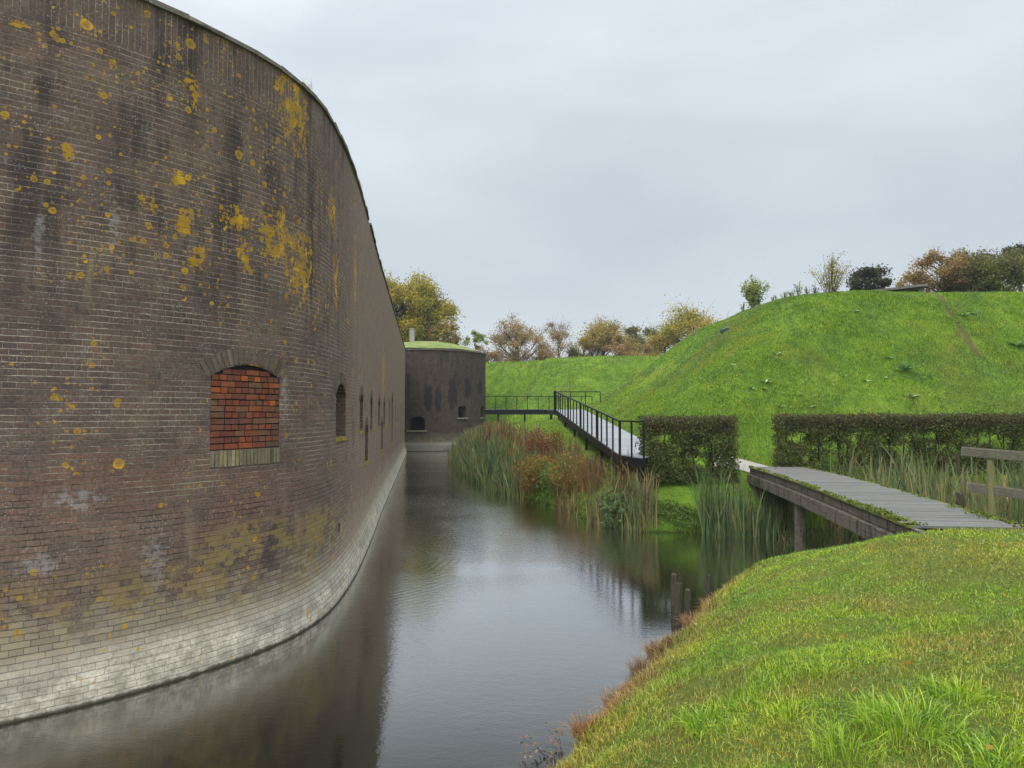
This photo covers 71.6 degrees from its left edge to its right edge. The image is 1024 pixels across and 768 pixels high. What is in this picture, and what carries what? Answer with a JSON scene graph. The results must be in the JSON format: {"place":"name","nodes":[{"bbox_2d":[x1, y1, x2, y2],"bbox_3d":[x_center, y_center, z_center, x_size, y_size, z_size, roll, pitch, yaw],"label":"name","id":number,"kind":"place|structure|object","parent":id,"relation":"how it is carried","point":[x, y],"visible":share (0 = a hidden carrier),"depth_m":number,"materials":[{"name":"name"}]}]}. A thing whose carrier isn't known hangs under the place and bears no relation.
{"place":"outdoors","nodes":[
{"label":"outdoors","id":0,"kind":"place"},
{"bbox_2d":[0,451,857,767],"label":"water","id":1,"kind":"structure","parent":0,"point":[464,623],"depth_m":9.32,"materials":[{"name":"grey liquid"}]},
{"bbox_2d":[519,722,576,760],"bbox_3d":[0.436,3.385,6.649,0.746,0.274,0.542,-1,-2,23],"label":"water sprig","id":2,"kind":"object","parent":1,"relation":"in","point":[550,740],"visible":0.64,"depth_m":6.64,"materials":[{"name":"brown plant"}]},
{"bbox_2d":[453,436,655,529],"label":"bank plants","id":3,"kind":"object","parent":1,"relation":"on","point":[545,491],"visible":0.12,"depth_m":24.36,"materials":[{"name":"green plant"}]},
{"bbox_2d":[671,573,676,605],"bbox_3d":[2.700,3.628,11.815,0.114,0.946,0.117,0,-2,0],"label":"mooring stake","id":4,"kind":"object","parent":1,"relation":"in","point":[673,579],"visible":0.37,"depth_m":11.79,"materials":[{"name":"brown wood"}]},
{"bbox_2d":[674,583,681,613],"bbox_3d":[2.655,3.645,11.366,0.120,0.924,0.117,0,-2,0],"label":"mooring stake","id":5,"kind":"object","parent":1,"relation":"in","point":[677,601],"visible":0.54,"depth_m":11.33,"materials":[{"name":"brown wood"}]},
{"bbox_2d":[685,588,691,619],"bbox_3d":[2.738,3.658,11.010,0.107,0.953,0.107,0,-2,0],"label":"mooring stake","id":6,"kind":"object","parent":1,"relation":"in","point":[688,603],"visible":0.46,"depth_m":10.99,"materials":[{"name":"brown wood"}]},
{"bbox_2d":[678,461,732,535],"bbox_3d":[5.253,3.141,18.874,1.280,2.438,1.415,-2,-3,43],"label":"reed bed","id":7,"kind":"object","parent":1,"relation":"in","point":[703,517],"visible":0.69,"depth_m":18.66,"materials":[{"name":"green plant"}]},
{"bbox_2d":[705,574,710,596],"bbox_3d":[3.416,3.750,12.356,0.115,0.856,0.109,0,-2,0],"label":"mooring stake","id":8,"kind":"object","parent":1,"relation":"in","point":[707,584],"visible":0.43,"depth_m":12.33,"materials":[{"name":"brown wood"}]},
{"bbox_2d":[648,496,772,532],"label":"bank plants","id":9,"kind":"object","parent":1,"relation":"on","point":[678,509],"visible":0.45,"depth_m":19.20,"materials":[{"name":"green plant"}]},
{"bbox_2d":[724,562,739,578],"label":"water sprig","id":10,"kind":"object","parent":1,"relation":"in","point":[738,573],"visible":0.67,"depth_m":13.63,"materials":[{"name":"green plant"}]},
{"bbox_2d":[698,457,794,537],"bbox_3d":[6.258,3.102,19.006,2.852,2.527,2.308,0,-2,0],"label":"reed bed","id":11,"kind":"object","parent":1,"relation":"in","point":[754,526],"visible":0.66,"depth_m":18.43,"materials":[{"name":"green plant"}]},
{"bbox_2d":[749,493,858,547],"bbox_3d":[7.511,3.593,18.170,2.535,1.478,3.520,0,-2,0],"label":"reed bed","id":12,"kind":"object","parent":1,"relation":"in","point":[819,532],"visible":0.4,"depth_m":18.01,"materials":[{"name":"green plant"}]},
{"bbox_2d":[158,0,1023,361],"label":"sky","id":13,"kind":"structure","parent":0,"point":[573,162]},
{"bbox_2d":[714,457,768,472],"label":"path","id":14,"kind":"structure","parent":0,"point":[747,464],"depth_m":22.53,"materials":[{"name":"beige concrete"}]},
{"bbox_2d":[485,292,1023,767],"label":"ground","id":15,"kind":"structure","parent":0,"point":[677,492],"depth_m":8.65,"materials":[{"name":"green plant"}]},
{"bbox_2d":[0,0,405,724],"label":"fort wall","id":16,"kind":"structure","parent":15,"relation":"on","point":[202,400],"depth_m":8.66,"materials":[{"name":"brick"}]},
{"bbox_2d":[199,348,286,467],"bbox_3d":[-3.617,0.304,9.614,0.172,1.576,1.511,-1,-3,27],"label":"window","id":17,"kind":"structure","parent":16,"relation":"in","point":[244,409],"depth_m":9.55,"materials":[{"name":"red brick"}]},
{"bbox_2d":[334,372,346,441],"bbox_3d":[-3.210,0.414,13.016,0.211,1.267,1.417,0,-2,-4],"label":"window","id":18,"kind":"structure","parent":16,"relation":"in","point":[340,378],"depth_m":12.90,"materials":[{"name":"brick"}]},
{"bbox_2d":[359,385,363,433],"bbox_3d":[-3.567,0.592,16.449,0.210,1.129,1.157,0,-2,-7],"label":"window","id":19,"kind":"structure","parent":16,"relation":"in","point":[361,389],"depth_m":16.37,"materials":[{"name":"brick"}]},
{"bbox_2d":[365,416,368,466],"bbox_3d":[-3.759,1.434,17.958,0.209,1.241,1.314,0,-2,-7],"label":"window","id":20,"kind":"structure","parent":16,"relation":"in","point":[366,421],"depth_m":17.97,"materials":[{"name":"brick"}]},
{"bbox_2d":[370,390,372,431],"bbox_3d":[-3.978,0.749,19.686,0.209,1.173,1.159,0,-2,-8],"label":"window","id":21,"kind":"structure","parent":16,"relation":"in","point":[371,430],"depth_m":19.61,"materials":[{"name":"brick"}]},
{"bbox_2d":[384,267,465,341],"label":"maple tree","id":22,"kind":"object","parent":15,"relation":"on","point":[419,307],"visible":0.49,"depth_m":81.10,"materials":[{"name":"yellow plant"}]},
{"bbox_2d":[422,316,462,344],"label":"broadleaf tree","id":23,"kind":"object","parent":15,"relation":"on","point":[444,330],"visible":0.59,"depth_m":79.18,"materials":[{"name":"yellow plant"}]},
{"bbox_2d":[404,341,486,450],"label":"round tower","id":24,"kind":"structure","parent":15,"relation":"on","point":[445,388],"depth_m":59.35,"materials":[{"name":"brick"}]},
{"bbox_2d":[409,328,414,341],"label":"vent pillar","id":25,"kind":"structure","parent":24,"relation":"on","point":[412,335],"depth_m":62.62,"materials":[{"name":"concrete"}]},
{"bbox_2d":[460,329,489,348],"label":"birch tree","id":26,"kind":"object","parent":15,"relation":"on","point":[479,337],"visible":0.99,"depth_m":77.64,"materials":[{"name":"green plant"}]},
{"bbox_2d":[445,419,541,498],"bbox_3d":[-1.969,3.465,38.361,3.298,3.355,24.932,0,-2,-10],"label":"reed bed","id":27,"kind":"object","parent":15,"relation":"on","point":[479,460],"visible":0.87,"depth_m":31.80,"materials":[{"name":"green plant"}]},
{"bbox_2d":[484,349,504,361],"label":"broadleaf tree","id":28,"kind":"object","parent":15,"relation":"on","point":[493,356],"visible":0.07,"depth_m":90.01,"materials":[{"name":"brown plant"}]},
{"bbox_2d":[475,312,562,361],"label":"oak tree","id":29,"kind":"object","parent":15,"relation":"on","point":[521,337],"visible":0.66,"depth_m":89.75,"materials":[{"name":"brown plant"}]},
{"bbox_2d":[467,416,581,468],"bbox_3d":[-0.684,2.945,38.916,2.450,2.574,26.438,0,-2,-10],"label":"reed bed","id":30,"kind":"object","parent":15,"relation":"on","point":[501,428],"visible":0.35,"depth_m":33.60,"materials":[{"name":"plant"}]},
{"bbox_2d":[511,453,557,495],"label":"herb bush","id":31,"kind":"object","parent":15,"relation":"on","point":[537,463],"visible":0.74,"depth_m":25.89,"materials":[{"name":"brown plant"}]},
{"bbox_2d":[484,396,591,423],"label":"level walkway","id":32,"kind":"structure","parent":15,"relation":"on","point":[516,411],"depth_m":51.43,"materials":[{"name":"black metal"}]},
{"bbox_2d":[519,427,566,458],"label":"herb bush","id":33,"kind":"object","parent":15,"relation":"on","point":[541,443],"visible":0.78,"depth_m":28.70,"materials":[{"name":"brown plant"}]},
{"bbox_2d":[529,347,562,360],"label":"broadleaf tree","id":34,"kind":"object","parent":15,"relation":"on","point":[544,353],"visible":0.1,"depth_m":89.69,"materials":[{"name":"brown plant"}]},
{"bbox_2d":[534,462,568,494],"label":"herb bush","id":35,"kind":"object","parent":15,"relation":"on","point":[548,480],"visible":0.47,"depth_m":24.67,"materials":[{"name":"green plant"}]},
{"bbox_2d":[529,316,582,359],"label":"bare tree","id":36,"kind":"object","parent":15,"relation":"on","point":[557,335],"visible":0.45,"depth_m":95.29,"materials":[{"name":"brown plant"}]},
{"bbox_2d":[490,445,638,523],"bbox_3d":[1.503,3.361,25.471,2.096,2.529,11.680,1,-2,-19],"label":"reed bed","id":37,"kind":"object","parent":15,"relation":"on","point":[568,503],"visible":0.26,"depth_m":23.30,"materials":[{"name":"green plant"}]},
{"bbox_2d":[542,711,591,740],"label":"dead grass tuft","id":38,"kind":"object","parent":15,"relation":"on","point":[577,725],"visible":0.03,"depth_m":6.77,"materials":[{"name":"brown plant"}]},
{"bbox_2d":[538,451,602,493],"bbox_3d":[1.942,2.919,23.798,1.834,1.459,2.581,-2,-3,44],"label":"herb bush","id":39,"kind":"object","parent":15,"relation":"on","point":[567,468],"visible":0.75,"depth_m":23.67,"materials":[{"name":"brown plant"}]},
{"bbox_2d":[485,355,659,427],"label":"grass","id":40,"kind":"structure","parent":15,"relation":"on","point":[532,421],"depth_m":64.61,"materials":[{"name":"green plant"}]},
{"bbox_2d":[548,709,602,740],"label":"dead grass tuft","id":41,"kind":"object","parent":15,"relation":"on","point":[578,729],"visible":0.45,"depth_m":6.48,"materials":[{"name":"brown plant"}]},
{"bbox_2d":[565,346,587,356],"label":"broadleaf tree","id":42,"kind":"object","parent":15,"relation":"on","point":[572,351],"visible":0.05,"depth_m":84.03,"materials":[{"name":"green plant"}]},
{"bbox_2d":[557,711,602,728],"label":"dead grass tuft","id":43,"kind":"object","parent":15,"relation":"on","point":[588,718],"visible":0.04,"depth_m":7.08,"materials":[{"name":"plant"}]},
{"bbox_2d":[570,341,593,357],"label":"broadleaf tree","id":44,"kind":"object","parent":15,"relation":"on","point":[591,350],"visible":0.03,"depth_m":93.67,"materials":[{"name":"green plant"}]},
{"bbox_2d":[571,457,614,494],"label":"herb bush","id":45,"kind":"object","parent":15,"relation":"on","point":[594,478],"visible":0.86,"depth_m":22.37,"materials":[{"name":"brown plant"}]},
{"bbox_2d":[580,684,620,708],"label":"dead grass tuft","id":46,"kind":"object","parent":15,"relation":"on","point":[609,698],"visible":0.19,"depth_m":7.58,"materials":[{"name":"plant"}]},
{"bbox_2d":[564,314,644,356],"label":"broadleaf tree","id":47,"kind":"object","parent":15,"relation":"on","point":[601,334],"visible":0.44,"depth_m":90.25,"materials":[{"name":"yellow plant"}]},
{"bbox_2d":[547,391,671,485],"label":"ramp walkway","id":48,"kind":"structure","parent":15,"relation":"on","point":[606,437],"depth_m":25.75,"materials":[{"name":"black metal"}]},
{"bbox_2d":[598,486,627,528],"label":"leafy plant","id":49,"kind":"object","parent":15,"relation":"on","point":[613,506],"visible":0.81,"depth_m":19.69,"materials":[{"name":"green plant"}]},
{"bbox_2d":[600,333,633,356],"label":"broadleaf tree","id":50,"kind":"object","parent":15,"relation":"on","point":[620,346],"visible":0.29,"depth_m":85.77,"materials":[{"name":"brown plant"}]},
{"bbox_2d":[580,445,661,532],"bbox_3d":[3.255,3.035,20.205,2.871,2.698,2.237,-2,-3,35],"label":"reed bed","id":51,"kind":"object","parent":15,"relation":"on","point":[640,505],"visible":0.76,"depth_m":19.52,"materials":[{"name":"green plant"}]},
{"bbox_2d":[486,419,772,520],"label":"grass","id":52,"kind":"structure","parent":15,"relation":"on","point":[562,431],"depth_m":30.62,"materials":[{"name":"green plant"}]},
{"bbox_2d":[610,652,654,676],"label":"dead grass tuft","id":53,"kind":"object","parent":15,"relation":"on","point":[639,665],"visible":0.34,"depth_m":8.76,"materials":[{"name":"brown plant"}]},
{"bbox_2d":[624,323,651,352],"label":"broadleaf tree","id":54,"kind":"object","parent":15,"relation":"on","point":[630,330],"visible":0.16,"depth_m":103.81,"materials":[{"name":"green plant"}]},
{"bbox_2d":[626,342,654,356],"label":"broadleaf tree","id":55,"kind":"object","parent":15,"relation":"on","point":[648,348],"visible":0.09,"depth_m":84.27,"materials":[{"name":"brown plant"}]},
{"bbox_2d":[631,636,663,659],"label":"dead grass tuft","id":56,"kind":"object","parent":15,"relation":"on","point":[650,650],"visible":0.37,"depth_m":9.03,"materials":[{"name":"brown plant"}]},
{"bbox_2d":[641,326,658,350],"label":"broadleaf tree","id":57,"kind":"object","parent":15,"relation":"on","point":[648,331],"visible":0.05,"depth_m":107.73,"materials":[{"name":"green plant"}]},
{"bbox_2d":[645,329,676,355],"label":"broadleaf tree","id":58,"kind":"object","parent":15,"relation":"on","point":[657,341],"visible":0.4,"depth_m":85.67,"materials":[{"name":"yellow plant"}]},
{"bbox_2d":[586,301,770,418],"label":"grass","id":59,"kind":"structure","parent":15,"relation":"on","point":[667,354],"depth_m":36.62,"materials":[{"name":"green plant"}]},
{"bbox_2d":[898,243,982,292],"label":"shrub","id":60,"kind":"object","parent":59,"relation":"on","point":[927,263],"visible":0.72,"depth_m":43.72,"materials":[{"name":"brown plant"}]},
{"bbox_2d":[948,245,1023,291],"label":"shrub","id":61,"kind":"object","parent":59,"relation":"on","point":[1011,264],"visible":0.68,"depth_m":41.43,"materials":[{"name":"green plant"}]},
{"bbox_2d":[632,295,727,354],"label":"broadleaf tree","id":62,"kind":"object","parent":15,"relation":"on","point":[690,321],"visible":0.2,"depth_m":86.99,"materials":[{"name":"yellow plant"}]},
{"bbox_2d":[673,610,696,628],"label":"dead grass tuft","id":63,"kind":"object","parent":15,"relation":"on","point":[686,621],"visible":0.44,"depth_m":10.57,"materials":[{"name":"brown plant"}]},
{"bbox_2d":[636,409,740,483],"bbox_3d":[5.199,1.869,20.917,3.007,2.350,1.101,0,-2,-7],"label":"clipped hedge","id":64,"kind":"object","parent":15,"relation":"on","point":[720,427],"visible":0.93,"depth_m":20.63,"materials":[{"name":"green plant"}]},
{"bbox_2d":[662,700,733,743],"bbox_3d":[1.321,2.282,4.870,0.634,0.134,0.669,1,-2,-19],"label":"grass tussock","id":65,"kind":"object","parent":15,"relation":"on","point":[687,721],"depth_m":4.84,"materials":[{"name":"green plant"}]},
{"bbox_2d":[694,596,709,607],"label":"dead grass tuft","id":66,"kind":"object","parent":15,"relation":"on","point":[703,602],"visible":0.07,"depth_m":11.67,"materials":[{"name":"brown plant"}]},
{"bbox_2d":[738,274,769,307],"bbox_3d":[12.189,-4.576,35.649,1.150,2.023,1.568,2,-3,-42],"label":"sapling","id":67,"kind":"object","parent":15,"relation":"on","point":[752,294],"visible":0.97,"depth_m":35.58,"materials":[{"name":"green plant"}]},
{"bbox_2d":[755,689,830,728],"bbox_3d":[1.806,2.092,4.660,0.523,0.122,0.772,0,-2,0],"label":"grass tussock","id":68,"kind":"object","parent":15,"relation":"on","point":[785,716],"depth_m":4.55,"materials":[{"name":"green plant"}]},
{"bbox_2d":[793,281,802,294],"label":"shrub","id":69,"kind":"object","parent":15,"relation":"on","point":[798,289],"visible":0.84,"depth_m":33.23,"materials":[{"name":"green plant"}]},
{"bbox_2d":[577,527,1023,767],"bbox_3d":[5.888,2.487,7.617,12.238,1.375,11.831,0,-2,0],"label":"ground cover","id":70,"kind":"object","parent":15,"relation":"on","point":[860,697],"visible":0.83,"depth_m":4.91,"materials":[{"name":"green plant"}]},
{"bbox_2d":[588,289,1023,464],"bbox_3d":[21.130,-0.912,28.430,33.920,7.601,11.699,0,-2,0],"label":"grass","id":71,"kind":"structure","parent":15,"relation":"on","point":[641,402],"depth_m":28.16,"materials":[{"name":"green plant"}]},
{"bbox_2d":[799,653,854,680],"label":"grass tussock","id":72,"kind":"object","parent":15,"relation":"on","point":[822,671],"depth_m":5.04,"materials":[{"name":"green plant"}]},
{"bbox_2d":[804,251,857,292],"bbox_3d":[14.789,-4.971,32.779,2.247,2.218,1.604,0,-2,0],"label":"shrub","id":73,"kind":"object","parent":15,"relation":"on","point":[831,276],"visible":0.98,"depth_m":32.61,"materials":[{"name":"green plant"}]},
{"bbox_2d":[793,713,909,767],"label":"grass tussock","id":74,"kind":"object","parent":15,"relation":"on","point":[842,741],"depth_m":3.91,"materials":[{"name":"green plant"}]},
{"bbox_2d":[845,262,895,290],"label":"bush","id":75,"kind":"object","parent":15,"relation":"on","point":[874,275],"visible":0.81,"depth_m":49.74,"materials":[{"name":"green plant"}]},
{"bbox_2d":[747,466,1023,552],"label":"footbridge","id":76,"kind":"object","parent":15,"relation":"on","point":[864,510],"visible":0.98,"depth_m":12.86,"materials":[{"name":"grey wood"}]},
{"bbox_2d":[761,460,1022,495],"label":"grass","id":77,"kind":"structure","parent":15,"relation":"on","point":[982,478],"depth_m":22.02,"materials":[{"name":"green plant"}]},
{"bbox_2d":[770,405,1023,477],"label":"clipped hedge","id":78,"kind":"object","parent":15,"relation":"on","point":[818,426],"visible":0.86,"depth_m":21.73,"materials":[{"name":"green plant"}]},
{"bbox_2d":[813,682,980,756],"bbox_3d":[2.235,1.887,4.077,0.941,0.180,0.983,-1,-3,30],"label":"grass tussock","id":79,"kind":"object","parent":15,"relation":"on","point":[884,717],"depth_m":4.04,"materials":[{"name":"green plant"}]},
{"bbox_2d":[870,284,927,291],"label":"timber roof","id":80,"kind":"structure","parent":15,"relation":"on","point":[917,288],"depth_m":33.40,"materials":[{"name":"grey wood"}]},
{"bbox_2d":[894,361,913,370],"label":"broadleaf weed","id":81,"kind":"object","parent":15,"relation":"on","point":[904,366],"visible":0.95,"depth_m":26.71,"materials":[{"name":"green plant"}]},
{"bbox_2d":[895,278,920,286],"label":"shrub","id":82,"kind":"object","parent":15,"relation":"on","point":[901,283],"visible":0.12,"depth_m":46.16,"materials":[{"name":"brown plant"}]},
{"bbox_2d":[795,436,1023,539],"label":"reed bed","id":83,"kind":"object","parent":15,"relation":"on","point":[1011,508],"visible":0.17,"depth_m":17.28,"materials":[{"name":"green plant"}]},
{"bbox_2d":[811,461,1020,505],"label":"bank plants","id":84,"kind":"object","parent":15,"relation":"on","point":[836,469],"visible":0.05,"depth_m":21.24,"materials":[{"name":"green plant"}]},
{"bbox_2d":[904,669,1012,704],"bbox_3d":[2.759,1.866,4.384,0.765,0.139,0.552,-1,-2,21],"label":"grass tussock","id":85,"kind":"object","parent":15,"relation":"on","point":[942,685],"depth_m":4.36,"materials":[{"name":"green plant"}]},
{"bbox_2d":[957,451,959,481],"bbox_3d":[11.282,2.089,17.931,0.062,0.768,0.063,0,-2,0],"label":"old post","id":86,"kind":"object","parent":15,"relation":"on","point":[958,466],"visible":0.9,"depth_m":17.91,"materials":[{"name":"brown wood"}]},
{"bbox_2d":[956,492,963,507],"bbox_3d":[7.834,2.351,12.419,0.126,0.911,0.123,0,-2,0],"label":"old post","id":87,"kind":"object","parent":15,"relation":"on","point":[959,498],"visible":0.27,"depth_m":12.39,"materials":[{"name":"grey wood"}]},
{"bbox_2d":[940,245,1001,291],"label":"shrub","id":88,"kind":"object","parent":15,"relation":"on","point":[957,286],"visible":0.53,"depth_m":42.67,"materials":[{"name":"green plant"}]},
{"bbox_2d":[921,724,1023,767],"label":"grass tussock","id":89,"kind":"object","parent":15,"relation":"on","point":[1015,758],"depth_m":3.61,"materials":[{"name":"green plant"}]},
{"bbox_2d":[986,744,992,750],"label":"fallen leaf","id":90,"kind":"object","parent":15,"relation":"on","point":[988,747],"visible":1,"depth_m":3.63,"materials":[{"name":"plant"}]},
{"bbox_2d":[961,447,1023,515],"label":"plank fence","id":91,"kind":"object","parent":15,"relation":"on","point":[990,489],"visible":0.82,"depth_m":11.18,"materials":[{"name":"grey wood"}]},
{"bbox_2d":[1005,341,1023,346],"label":"broadleaf weed","id":92,"kind":"object","parent":15,"relation":"on","point":[1019,343],"visible":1,"depth_m":28.10,"materials":[{"name":"green plant"}]},
{"bbox_2d":[1000,240,1023,291],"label":"broadleaf tree","id":93,"kind":"object","parent":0,"point":[1018,246],"visible":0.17,"depth_m":56.24,"materials":[{"name":"green plant"}]}
]}

